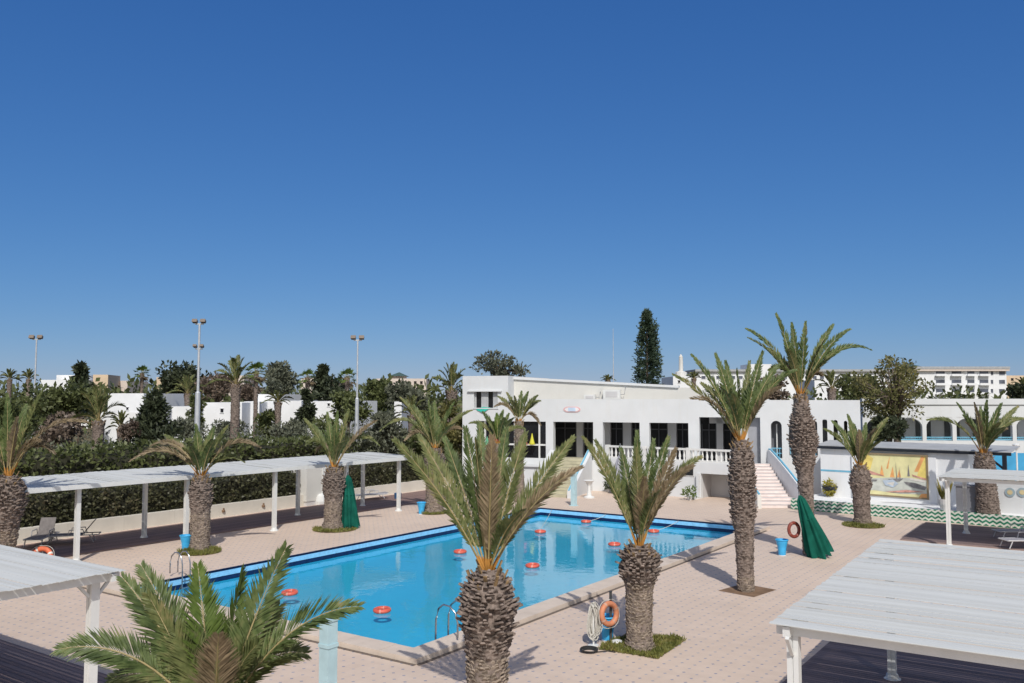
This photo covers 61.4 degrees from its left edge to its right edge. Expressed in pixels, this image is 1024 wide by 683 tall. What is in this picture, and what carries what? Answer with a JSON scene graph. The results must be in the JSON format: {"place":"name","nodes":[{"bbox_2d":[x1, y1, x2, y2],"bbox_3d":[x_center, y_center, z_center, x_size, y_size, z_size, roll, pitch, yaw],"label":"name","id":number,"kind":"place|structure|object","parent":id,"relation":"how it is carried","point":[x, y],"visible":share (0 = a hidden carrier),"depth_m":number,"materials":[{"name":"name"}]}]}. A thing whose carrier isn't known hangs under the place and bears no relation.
{"place":"outdoors","nodes":[
{"label":"outdoors","id":0,"kind":"place"},
{"bbox_2d":[377,372,429,395],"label":"hotel","id":1,"kind":"structure","parent":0,"point":[396,377],"depth_m":229.83,"materials":[{"name":"white paint"}]},
{"bbox_2d":[0,486,1023,682],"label":"pool deck","id":2,"kind":"structure","parent":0,"point":[733,638],"depth_m":24.97,"materials":[{"name":"tile"}]},
{"bbox_2d":[0,388,88,547],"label":"palm tree","id":3,"kind":"object","parent":2,"relation":"on","point":[13,499],"visible":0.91,"depth_m":29.67,"materials":[{"name":"green plant"}]},
{"bbox_2d":[0,639,106,682],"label":"wooden deck","id":4,"kind":"structure","parent":2,"relation":"on","point":[19,664],"depth_m":19.30,"materials":[{"name":"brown wood"}]},
{"bbox_2d":[0,545,125,682],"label":"pergola","id":5,"kind":"object","parent":2,"relation":"on","point":[37,573],"visible":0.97,"depth_m":15.23,"materials":[{"name":"white paint"}]},
{"bbox_2d":[50,539,365,682],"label":"palm tree","id":6,"kind":"object","parent":2,"relation":"on","point":[214,648],"visible":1,"depth_m":10.49,"materials":[{"name":"green plant"}]},
{"bbox_2d":[21,452,413,560],"bbox_3d":[-16.227,6.821,34.353,3.642,3.020,33.500,-3,-5,35],"label":"pergola","id":7,"kind":"object","parent":2,"relation":"on","point":[53,483],"visible":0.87,"depth_m":37.36,"materials":[{"name":"white paint"}]},
{"bbox_2d":[16,486,505,556],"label":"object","id":8,"kind":"structure","parent":2,"relation":"on","point":[110,541],"depth_m":40.20,"materials":[{"name":"white concrete"}]},
{"bbox_2d":[23,517,59,547],"bbox_3d":[-19.358,7.832,35.532,0.724,0.982,2.000,1,-4,-8],"label":"sun lounger","id":9,"kind":"object","parent":8,"relation":"on","point":[46,526],"visible":0.98,"depth_m":35.95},
{"bbox_2d":[291,467,326,505],"bbox_3d":[-11.441,8.166,49.664,1.440,2.310,2.200,-3,-5,35],"label":"changing cabin","id":10,"kind":"object","parent":2,"relation":"on","point":[311,485],"visible":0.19,"depth_m":48.75,"materials":[{"name":"white paint"}]},
{"bbox_2d":[318,618,338,682],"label":"shower post","id":11,"kind":"object","parent":2,"relation":"on","point":[328,644],"visible":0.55,"depth_m":12.86,"materials":[{"name":"blue paint"}]},
{"bbox_2d":[82,531,765,665],"bbox_3d":[-1.196,8.279,33.638,14.510,0.008,24.260,-3,-5,35],"label":"drain channel","id":12,"kind":"object","parent":2,"relation":"on","point":[434,658],"visible":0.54,"depth_m":23.39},
{"bbox_2d":[82,525,769,663],"bbox_3d":[-0.945,8.239,33.915,14.210,0.133,24.796,-3,-5,35],"label":"pool coping","id":13,"kind":"object","parent":2,"relation":"on","point":[429,650],"visible":0.58,"depth_m":23.95,"materials":[{"name":"stone"}]},
{"bbox_2d":[140,507,734,647],"bbox_3d":[-0.370,8.665,34.154,12.390,0.712,24.570,-3,-5,35],"label":"pool basin","id":14,"kind":"object","parent":2,"relation":"in","point":[412,580],"visible":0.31,"depth_m":33.94,"materials":[{"name":"tile"}]},
{"bbox_2d":[391,421,583,682],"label":"palm tree","id":15,"kind":"object","parent":2,"relation":"on","point":[488,609],"visible":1,"depth_m":15.46,"materials":[{"name":"green plant"}]},
{"bbox_2d":[469,409,525,505],"bbox_3d":[-0.683,6.646,49.164,3.029,5.580,2.126,-3,-5,35],"label":"palm tree","id":16,"kind":"object","parent":2,"relation":"on","point":[501,422],"visible":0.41,"depth_m":49.14,"materials":[{"name":"green plant"}]},
{"bbox_2d":[494,391,540,501],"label":"palm tree","id":17,"kind":"object","parent":2,"relation":"on","point":[515,409],"visible":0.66,"depth_m":50.73,"materials":[{"name":"green plant"}]},
{"bbox_2d":[587,602,602,646],"bbox_3d":[2.038,6.956,21.263,0.391,1.060,0.265,-1,-4,9],"label":"rope coil","id":18,"kind":"object","parent":2,"relation":"on","point":[593,625],"visible":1,"depth_m":21.24,"materials":[{"name":"fabric"}]},
{"bbox_2d":[609,591,611,641],"bbox_3d":[2.485,6.878,21.531,0.190,1.250,0.295,1,-4,-19],"label":"lifebuoy post","id":19,"kind":"object","parent":2,"relation":"on","point":[610,615],"visible":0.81,"depth_m":21.55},
{"bbox_2d":[598,599,619,628],"bbox_3d":[2.409,6.750,21.384,0.697,0.694,0.186,3,-5,-36],"label":"lifebuoy","id":20,"kind":"object","parent":19,"relation":"hanging from","point":[602,618],"visible":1,"depth_m":21.32,"materials":[{"name":"orange plastic"}]},
{"bbox_2d":[462,376,860,499],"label":"clubhouse","id":21,"kind":"structure","parent":2,"relation":"on","point":[691,427],"depth_m":56.44,"materials":[{"name":"white paint"}]},
{"bbox_2d":[473,392,497,408],"bbox_3d":[-1.768,4.052,59.511,1.880,1.187,0.360,-1,-4,20],"label":"window","id":22,"kind":"structure","parent":21,"relation":"in","point":[482,399],"depth_m":59.57,"materials":[{"name":"white glass"}]},
{"bbox_2d":[480,421,545,457],"bbox_3d":[0.014,6.657,58.746,4.916,2.447,0.160,-1,-4,20],"label":"window","id":23,"kind":"structure","parent":21,"relation":"in","point":[538,450],"depth_m":58.27,"materials":[{"name":"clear glass"}]},
{"bbox_2d":[771,421,781,457],"bbox_3d":[16.413,6.183,53.406,1.042,2.750,0.400,-1,-4,20],"label":"arched window","id":24,"kind":"structure","parent":21,"relation":"in","point":[776,427],"depth_m":53.55,"materials":[{"name":"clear glass"}]},
{"bbox_2d":[754,448,798,508],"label":"garden stairs","id":25,"kind":"structure","parent":2,"relation":"on","point":[776,484],"depth_m":49.57,"materials":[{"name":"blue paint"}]},
{"bbox_2d":[744,312,872,554],"bbox_3d":[11.739,3.587,33.576,5.186,9.684,2.681,0,-4,-2],"label":"palm tree","id":26,"kind":"object","parent":2,"relation":"on","point":[803,438],"visible":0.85,"depth_m":33.68,"materials":[{"name":"green plant"}]},
{"bbox_2d":[797,492,833,559],"bbox_3d":[11.675,7.076,33.099,1.142,2.626,1.228,-3,-5,35],"label":"folded parasol","id":27,"kind":"object","parent":2,"relation":"on","point":[816,543],"visible":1,"depth_m":32.80,"materials":[{"name":"green fabric"}]},
{"bbox_2d":[782,641,1023,682],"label":"wooden deck","id":28,"kind":"structure","parent":2,"relation":"on","point":[833,662],"depth_m":19.23,"materials":[{"name":"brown wood"}]},
{"bbox_2d":[769,539,1023,682],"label":"pergola","id":29,"kind":"object","parent":28,"relation":"on","point":[800,624],"visible":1,"depth_m":13.22,"materials":[{"name":"white paint"}]},
{"bbox_2d":[791,498,1023,528],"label":"tiled planter","id":30,"kind":"object","parent":2,"relation":"on","point":[993,520],"visible":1,"depth_m":42.87,"materials":[{"name":"tile"}]},
{"bbox_2d":[926,399,1023,517],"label":"palm tree","id":31,"kind":"object","parent":30,"relation":"in","point":[987,501],"visible":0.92,"depth_m":41.42,"materials":[{"name":"green plant"}]},
{"bbox_2d":[814,493,1023,515],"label":"planter terrace","id":32,"kind":"structure","parent":2,"relation":"on","point":[882,502],"depth_m":45.58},
{"bbox_2d":[954,484,975,512],"bbox_3d":[22.381,7.675,42.192,1.200,1.315,0.600,-3,-5,41],"label":"cabinet","id":33,"kind":"object","parent":32,"relation":"on","point":[971,495],"visible":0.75,"depth_m":42.04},
{"bbox_2d":[900,522,1023,550],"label":"wooden deck","id":34,"kind":"structure","parent":2,"relation":"on","point":[933,532],"depth_m":37.60,"materials":[{"name":"grey wood"}]},
{"bbox_2d":[937,468,1023,547],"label":"pergola","id":35,"kind":"object","parent":2,"relation":"on","point":[954,474],"visible":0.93,"depth_m":35.15,"materials":[{"name":"white paint"}]},
{"bbox_2d":[0,0,1023,398],"label":"sky","id":36,"kind":"structure","parent":0,"point":[436,183],"materials":[{"name":"blue"}]},
{"bbox_2d":[16,399,1023,546],"bbox_3d":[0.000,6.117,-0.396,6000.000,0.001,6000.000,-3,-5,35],"label":"ground","id":37,"kind":"structure","parent":0,"point":[89,435],"depth_m":138.65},
{"bbox_2d":[0,398,46,440],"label":"broadleaf tree","id":38,"kind":"object","parent":37,"relation":"on","point":[16,410],"visible":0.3,"depth_m":60.02,"materials":[{"name":"green plant"}]},
{"bbox_2d":[12,375,94,430],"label":"broadleaf tree","id":39,"kind":"object","parent":37,"relation":"on","point":[54,399],"visible":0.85,"depth_m":83.05,"materials":[{"name":"green plant"}]},
{"bbox_2d":[32,411,87,451],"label":"broadleaf tree","id":40,"kind":"object","parent":37,"relation":"on","point":[65,431],"visible":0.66,"depth_m":67.11,"materials":[{"name":"brown plant"}]},
{"bbox_2d":[67,360,96,443],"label":"cypress tree","id":41,"kind":"object","parent":37,"relation":"on","point":[81,369],"visible":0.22,"depth_m":104.48,"materials":[{"name":"green plant"}]},
{"bbox_2d":[69,382,125,448],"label":"palm tree","id":42,"kind":"object","parent":37,"relation":"on","point":[98,426],"visible":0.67,"depth_m":61.49,"materials":[{"name":"green plant"}]},
{"bbox_2d":[91,375,119,428],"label":"villa","id":43,"kind":"object","parent":37,"relation":"on","point":[114,379],"visible":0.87,"depth_m":165.79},
{"bbox_2d":[100,411,138,446],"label":"villa","id":44,"kind":"object","parent":37,"relation":"on","point":[112,431],"visible":0.2,"depth_m":89.41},
{"bbox_2d":[118,419,141,444],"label":"broadleaf tree","id":45,"kind":"object","parent":37,"relation":"on","point":[125,428],"visible":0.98,"depth_m":71.40,"materials":[{"name":"brown plant"}]},
{"bbox_2d":[108,393,183,422],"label":"villa","id":46,"kind":"object","parent":37,"relation":"on","point":[130,401],"visible":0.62,"depth_m":95.59,"materials":[{"name":"white paint"}]},
{"bbox_2d":[121,388,184,445],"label":"conifer tree","id":47,"kind":"object","parent":37,"relation":"on","point":[152,414],"visible":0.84,"depth_m":73.11,"materials":[{"name":"green plant"}]},
{"bbox_2d":[154,360,213,393],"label":"gum tree","id":48,"kind":"object","parent":37,"relation":"on","point":[167,381],"visible":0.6,"depth_m":119.99,"materials":[{"name":"green plant"}]},
{"bbox_2d":[166,373,206,405],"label":"palm tree","id":49,"kind":"object","parent":37,"relation":"on","point":[188,382],"visible":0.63,"depth_m":99.53,"materials":[{"name":"green plant"}]},
{"bbox_2d":[171,415,208,439],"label":"broadleaf tree","id":50,"kind":"object","parent":37,"relation":"on","point":[188,424],"visible":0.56,"depth_m":82.51,"materials":[{"name":"green plant"}]},
{"bbox_2d":[185,394,206,429],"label":"broadleaf tree","id":51,"kind":"object","parent":37,"relation":"on","point":[192,409],"visible":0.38,"depth_m":89.52,"materials":[{"name":"green plant"}]},
{"bbox_2d":[192,319,205,431],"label":"floodlight mast","id":52,"kind":"object","parent":37,"relation":"on","point":[197,399],"visible":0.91,"depth_m":65.89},
{"bbox_2d":[0,419,405,461],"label":"shrubbery","id":53,"kind":"object","parent":37,"relation":"on","point":[257,431],"visible":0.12,"depth_m":71.02,"materials":[{"name":"green plant"}]},
{"bbox_2d":[0,430,406,495],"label":"hedge","id":54,"kind":"object","parent":37,"relation":"on","point":[68,460],"visible":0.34,"depth_m":57.85,"materials":[{"name":"green plant"}]},
{"bbox_2d":[194,370,241,401],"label":"bare tree","id":55,"kind":"object","parent":37,"relation":"on","point":[215,389],"visible":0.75,"depth_m":114.87,"materials":[{"name":"brown plant"}]},
{"bbox_2d":[204,354,262,438],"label":"palm tree","id":56,"kind":"object","parent":37,"relation":"on","point":[235,368],"visible":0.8,"depth_m":77.50,"materials":[{"name":"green plant"}]},
{"bbox_2d":[202,402,267,439],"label":"villa","id":57,"kind":"object","parent":37,"relation":"on","point":[216,410],"visible":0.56,"depth_m":95.60,"materials":[{"name":"white paint"}]},
{"bbox_2d":[17,479,461,543],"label":"garden wall","id":58,"kind":"structure","parent":37,"relation":"on","point":[115,523],"depth_m":41.99,"materials":[{"name":"paint"}]},
{"bbox_2d":[20,452,461,527],"bbox_3d":[-16.428,7.921,44.458,3.098,2.673,49.337,-3,-5,35],"label":"hedge","id":59,"kind":"object","parent":37,"relation":"on","point":[110,501],"visible":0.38,"depth_m":42.22,"materials":[{"name":"green plant"}]},
{"bbox_2d":[240,378,263,401],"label":"broadleaf tree","id":60,"kind":"object","parent":37,"relation":"on","point":[247,392],"visible":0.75,"depth_m":111.08,"materials":[{"name":"green plant"}]},
{"bbox_2d":[245,361,266,437],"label":"palm tree","id":61,"kind":"object","parent":37,"relation":"on","point":[255,366],"visible":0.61,"depth_m":91.64,"materials":[{"name":"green plant"}]},
{"bbox_2d":[253,407,276,439],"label":"broadleaf tree","id":62,"kind":"object","parent":37,"relation":"on","point":[266,417],"visible":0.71,"depth_m":83.13,"materials":[{"name":"green plant"}]},
{"bbox_2d":[259,389,293,441],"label":"palm tree","id":63,"kind":"object","parent":37,"relation":"on","point":[277,406],"visible":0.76,"depth_m":83.51,"materials":[{"name":"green plant"}]},
{"bbox_2d":[258,394,300,439],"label":"villa","id":64,"kind":"object","parent":37,"relation":"on","point":[262,397],"visible":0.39,"depth_m":103.68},
{"bbox_2d":[264,360,300,393],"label":"pine tree","id":65,"kind":"object","parent":37,"relation":"on","point":[281,373],"visible":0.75,"depth_m":123.24,"materials":[{"name":"green plant"}]},
{"bbox_2d":[266,417,308,436],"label":"broadleaf tree","id":66,"kind":"object","parent":37,"relation":"on","point":[294,424],"visible":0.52,"depth_m":82.02,"materials":[{"name":"green plant"}]},
{"bbox_2d":[281,400,317,426],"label":"villa","id":67,"kind":"object","parent":37,"relation":"on","point":[287,411],"visible":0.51,"depth_m":91.78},
{"bbox_2d":[293,387,317,428],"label":"cypress tree","id":68,"kind":"object","parent":37,"relation":"on","point":[307,411],"visible":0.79,"depth_m":87.39,"materials":[{"name":"green plant"}]},
{"bbox_2d":[310,363,333,400],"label":"cypress tree","id":69,"kind":"object","parent":37,"relation":"on","point":[322,372],"visible":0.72,"depth_m":117.14,"materials":[{"name":"green plant"}]},
{"bbox_2d":[321,373,344,400],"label":"broadleaf tree","id":70,"kind":"object","parent":37,"relation":"on","point":[331,385],"visible":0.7,"depth_m":111.05,"materials":[{"name":"green plant"}]},
{"bbox_2d":[307,401,376,437],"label":"villa","id":71,"kind":"object","parent":37,"relation":"on","point":[323,407],"visible":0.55,"depth_m":94.46,"materials":[{"name":"white paint"}]},
{"bbox_2d":[337,367,355,390],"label":"palm tree","id":72,"kind":"object","parent":37,"relation":"on","point":[346,380],"visible":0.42,"depth_m":99.68,"materials":[{"name":"green plant"}]},
{"bbox_2d":[328,388,374,431],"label":"broadleaf tree","id":73,"kind":"object","parent":37,"relation":"on","point":[344,402],"visible":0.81,"depth_m":89.56,"materials":[{"name":"green plant"}]},
{"bbox_2d":[350,335,363,441],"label":"floodlight mast","id":74,"kind":"object","parent":37,"relation":"on","point":[353,337],"visible":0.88,"depth_m":71.79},
{"bbox_2d":[362,375,392,415],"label":"broadleaf tree","id":75,"kind":"object","parent":37,"relation":"on","point":[374,390],"visible":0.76,"depth_m":111.13,"materials":[{"name":"green plant"}]},
{"bbox_2d":[361,408,409,452],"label":"broadleaf tree","id":76,"kind":"object","parent":37,"relation":"on","point":[383,419],"visible":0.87,"depth_m":69.12,"materials":[{"name":"green plant"}]},
{"bbox_2d":[384,379,430,412],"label":"broadleaf tree","id":77,"kind":"object","parent":37,"relation":"on","point":[409,390],"visible":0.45,"depth_m":107.27,"materials":[{"name":"green plant"}]},
{"bbox_2d":[392,394,427,452],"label":"palm tree","id":78,"kind":"object","parent":37,"relation":"on","point":[411,402],"visible":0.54,"depth_m":71.50,"materials":[{"name":"green plant"}]},
{"bbox_2d":[403,411,443,455],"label":"broadleaf tree","id":79,"kind":"object","parent":37,"relation":"on","point":[414,445],"visible":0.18,"depth_m":66.91,"materials":[{"name":"green plant"}]},
{"bbox_2d":[427,361,465,424],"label":"palm tree","id":80,"kind":"object","parent":37,"relation":"on","point":[453,376],"visible":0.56,"depth_m":65.64,"materials":[{"name":"green plant"}]},
{"bbox_2d":[434,398,461,454],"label":"broadleaf tree","id":81,"kind":"object","parent":37,"relation":"on","point":[454,436],"visible":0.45,"depth_m":62.73,"materials":[{"name":"green plant"}]},
{"bbox_2d":[469,349,530,376],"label":"gum tree","id":82,"kind":"object","parent":37,"relation":"on","point":[495,367],"visible":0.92,"depth_m":91.25,"materials":[{"name":"green plant"}]},
{"bbox_2d":[0,373,1009,437],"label":"wood","id":83,"kind":"object","parent":37,"relation":"on","point":[431,396],"visible":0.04,"depth_m":139.86,"materials":[{"name":"green plant"}]},
{"bbox_2d":[661,354,696,387],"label":"villa","id":84,"kind":"object","parent":37,"relation":"on","point":[672,380],"visible":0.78,"depth_m":132.10,"materials":[{"name":"white paint"}]},
{"bbox_2d":[758,374,790,399],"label":"broadleaf tree","id":85,"kind":"object","parent":37,"relation":"on","point":[777,394],"visible":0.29,"depth_m":95.50,"materials":[{"name":"green plant"}]},
{"bbox_2d":[685,369,909,399],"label":"hotel","id":86,"kind":"structure","parent":37,"relation":"on","point":[789,387],"depth_m":214.81,"materials":[{"name":"white paint"}]},
{"bbox_2d":[796,380,827,399],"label":"villa","id":87,"kind":"object","parent":37,"relation":"on","point":[812,384],"visible":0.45,"depth_m":149.85,"materials":[{"name":"white paint"}]},
{"bbox_2d":[813,370,850,399],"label":"palm tree","id":88,"kind":"object","parent":37,"relation":"on","point":[831,389],"visible":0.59,"depth_m":83.61,"materials":[{"name":"green plant"}]},
{"bbox_2d":[834,372,879,399],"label":"broadleaf tree","id":89,"kind":"object","parent":37,"relation":"on","point":[846,393],"visible":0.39,"depth_m":97.43,"materials":[{"name":"green plant"}]},
{"bbox_2d":[868,412,908,441],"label":"broadleaf tree","id":90,"kind":"object","parent":37,"relation":"on","point":[891,430],"visible":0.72,"depth_m":63.06,"materials":[{"name":"green plant"}]},
{"bbox_2d":[847,354,935,441],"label":"broadleaf tree","id":91,"kind":"object","parent":37,"relation":"on","point":[893,400],"visible":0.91,"depth_m":65.34,"materials":[{"name":"green plant"}]},
{"bbox_2d":[993,452,1023,475],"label":"blue screen","id":92,"kind":"object","parent":37,"relation":"on","point":[1011,462],"visible":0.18,"depth_m":57.60,"materials":[{"name":"fabric"}]},
{"bbox_2d":[1005,381,1023,398],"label":"broadleaf tree","id":93,"kind":"object","parent":37,"relation":"on","point":[1016,391],"visible":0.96,"depth_m":110.94,"materials":[{"name":"green plant"}]},
{"bbox_2d":[184,514,882,656],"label":"soil","id":94,"kind":"structure","parent":0,"point":[758,591],"depth_m":27.27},
{"bbox_2d":[128,423,261,550],"bbox_3d":[-12.847,5.898,34.654,5.283,5.200,2.336,-1,-4,10],"label":"palm tree","id":95,"kind":"object","parent":94,"relation":"on","point":[200,493],"visible":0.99,"depth_m":34.54,"materials":[{"name":"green plant"}]},
{"bbox_2d":[303,408,379,528],"bbox_3d":[-8.145,5.977,40.092,3.540,5.750,1.973,-1,-4,12],"label":"palm tree","id":96,"kind":"object","parent":94,"relation":"on","point":[334,477],"visible":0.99,"depth_m":40.02,"materials":[{"name":"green plant"}]},
{"bbox_2d":[342,472,359,527],"bbox_3d":[-7.502,7.438,40.451,0.979,2.594,0.960,-3,-5,35],"label":"folded parasol","id":97,"kind":"object","parent":94,"relation":"on","point":[350,518],"visible":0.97,"depth_m":40.20,"materials":[{"name":"green fabric"}]},
{"bbox_2d":[380,397,472,512],"bbox_3d":[-4.551,6.079,45.958,4.268,6.310,3.348,-3,-5,35],"label":"palm tree","id":98,"kind":"object","parent":94,"relation":"on","point":[434,427],"visible":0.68,"depth_m":45.98,"materials":[{"name":"green plant"}]},
{"bbox_2d":[177,510,885,658],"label":"grass","id":99,"kind":"structure","parent":94,"relation":"on","point":[665,643],"depth_m":21.62,"materials":[{"name":"plant"}]},
{"bbox_2d":[581,429,702,651],"bbox_3d":[3.258,4.913,21.328,2.678,5.448,1.938,-3,-5,35],"label":"palm tree","id":100,"kind":"object","parent":94,"relation":"on","point":[639,505],"visible":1,"depth_m":21.02,"materials":[{"name":"green plant"}]},
{"bbox_2d":[672,350,796,591],"bbox_3d":[7.061,4.121,27.575,3.968,7.838,2.345,1,-4,-19],"label":"palm tree","id":101,"kind":"object","parent":94,"relation":"on","point":[738,414],"visible":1,"depth_m":27.32,"materials":[{"name":"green plant"}]},
{"bbox_2d":[823,414,888,523],"bbox_3d":[16.788,6.242,41.915,2.779,5.460,2.140,-3,-5,35],"label":"palm tree","id":102,"kind":"object","parent":94,"relation":"on","point":[862,444],"visible":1,"depth_m":41.51,"materials":[{"name":"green plant"}]},
{"bbox_2d":[631,308,664,384],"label":"column pine","id":103,"kind":"object","parent":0,"point":[648,328],"depth_m":107.74,"materials":[{"name":"green plant"}]},
{"bbox_2d":[816,440,1019,505],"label":"mural wall","id":104,"kind":"structure","parent":0,"point":[837,460],"depth_m":46.06,"materials":[{"name":"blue paint"}]},
{"bbox_2d":[863,453,928,499],"bbox_3d":[20.570,7.227,46.590,3.573,2.338,0.048,-3,-5,41],"label":"mural","id":105,"kind":"object","parent":104,"relation":"attached to","point":[900,475],"visible":0.77,"depth_m":46.39,"materials":[{"name":"yellow paint"}]},
{"bbox_2d":[860,399,1023,452],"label":"arcade building","id":106,"kind":"structure","parent":0,"point":[922,430],"depth_m":73.71,"materials":[{"name":"white paint"}]},
{"bbox_2d":[903,364,1009,398],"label":"hotel","id":107,"kind":"structure","parent":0,"point":[991,380],"depth_m":249.68,"materials":[{"name":"white paint"}]},
{"bbox_2d":[997,484,1023,514],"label":"white wall","id":108,"kind":"structure","parent":0,"point":[1014,504],"depth_m":41.60,"materials":[{"name":"paint"}]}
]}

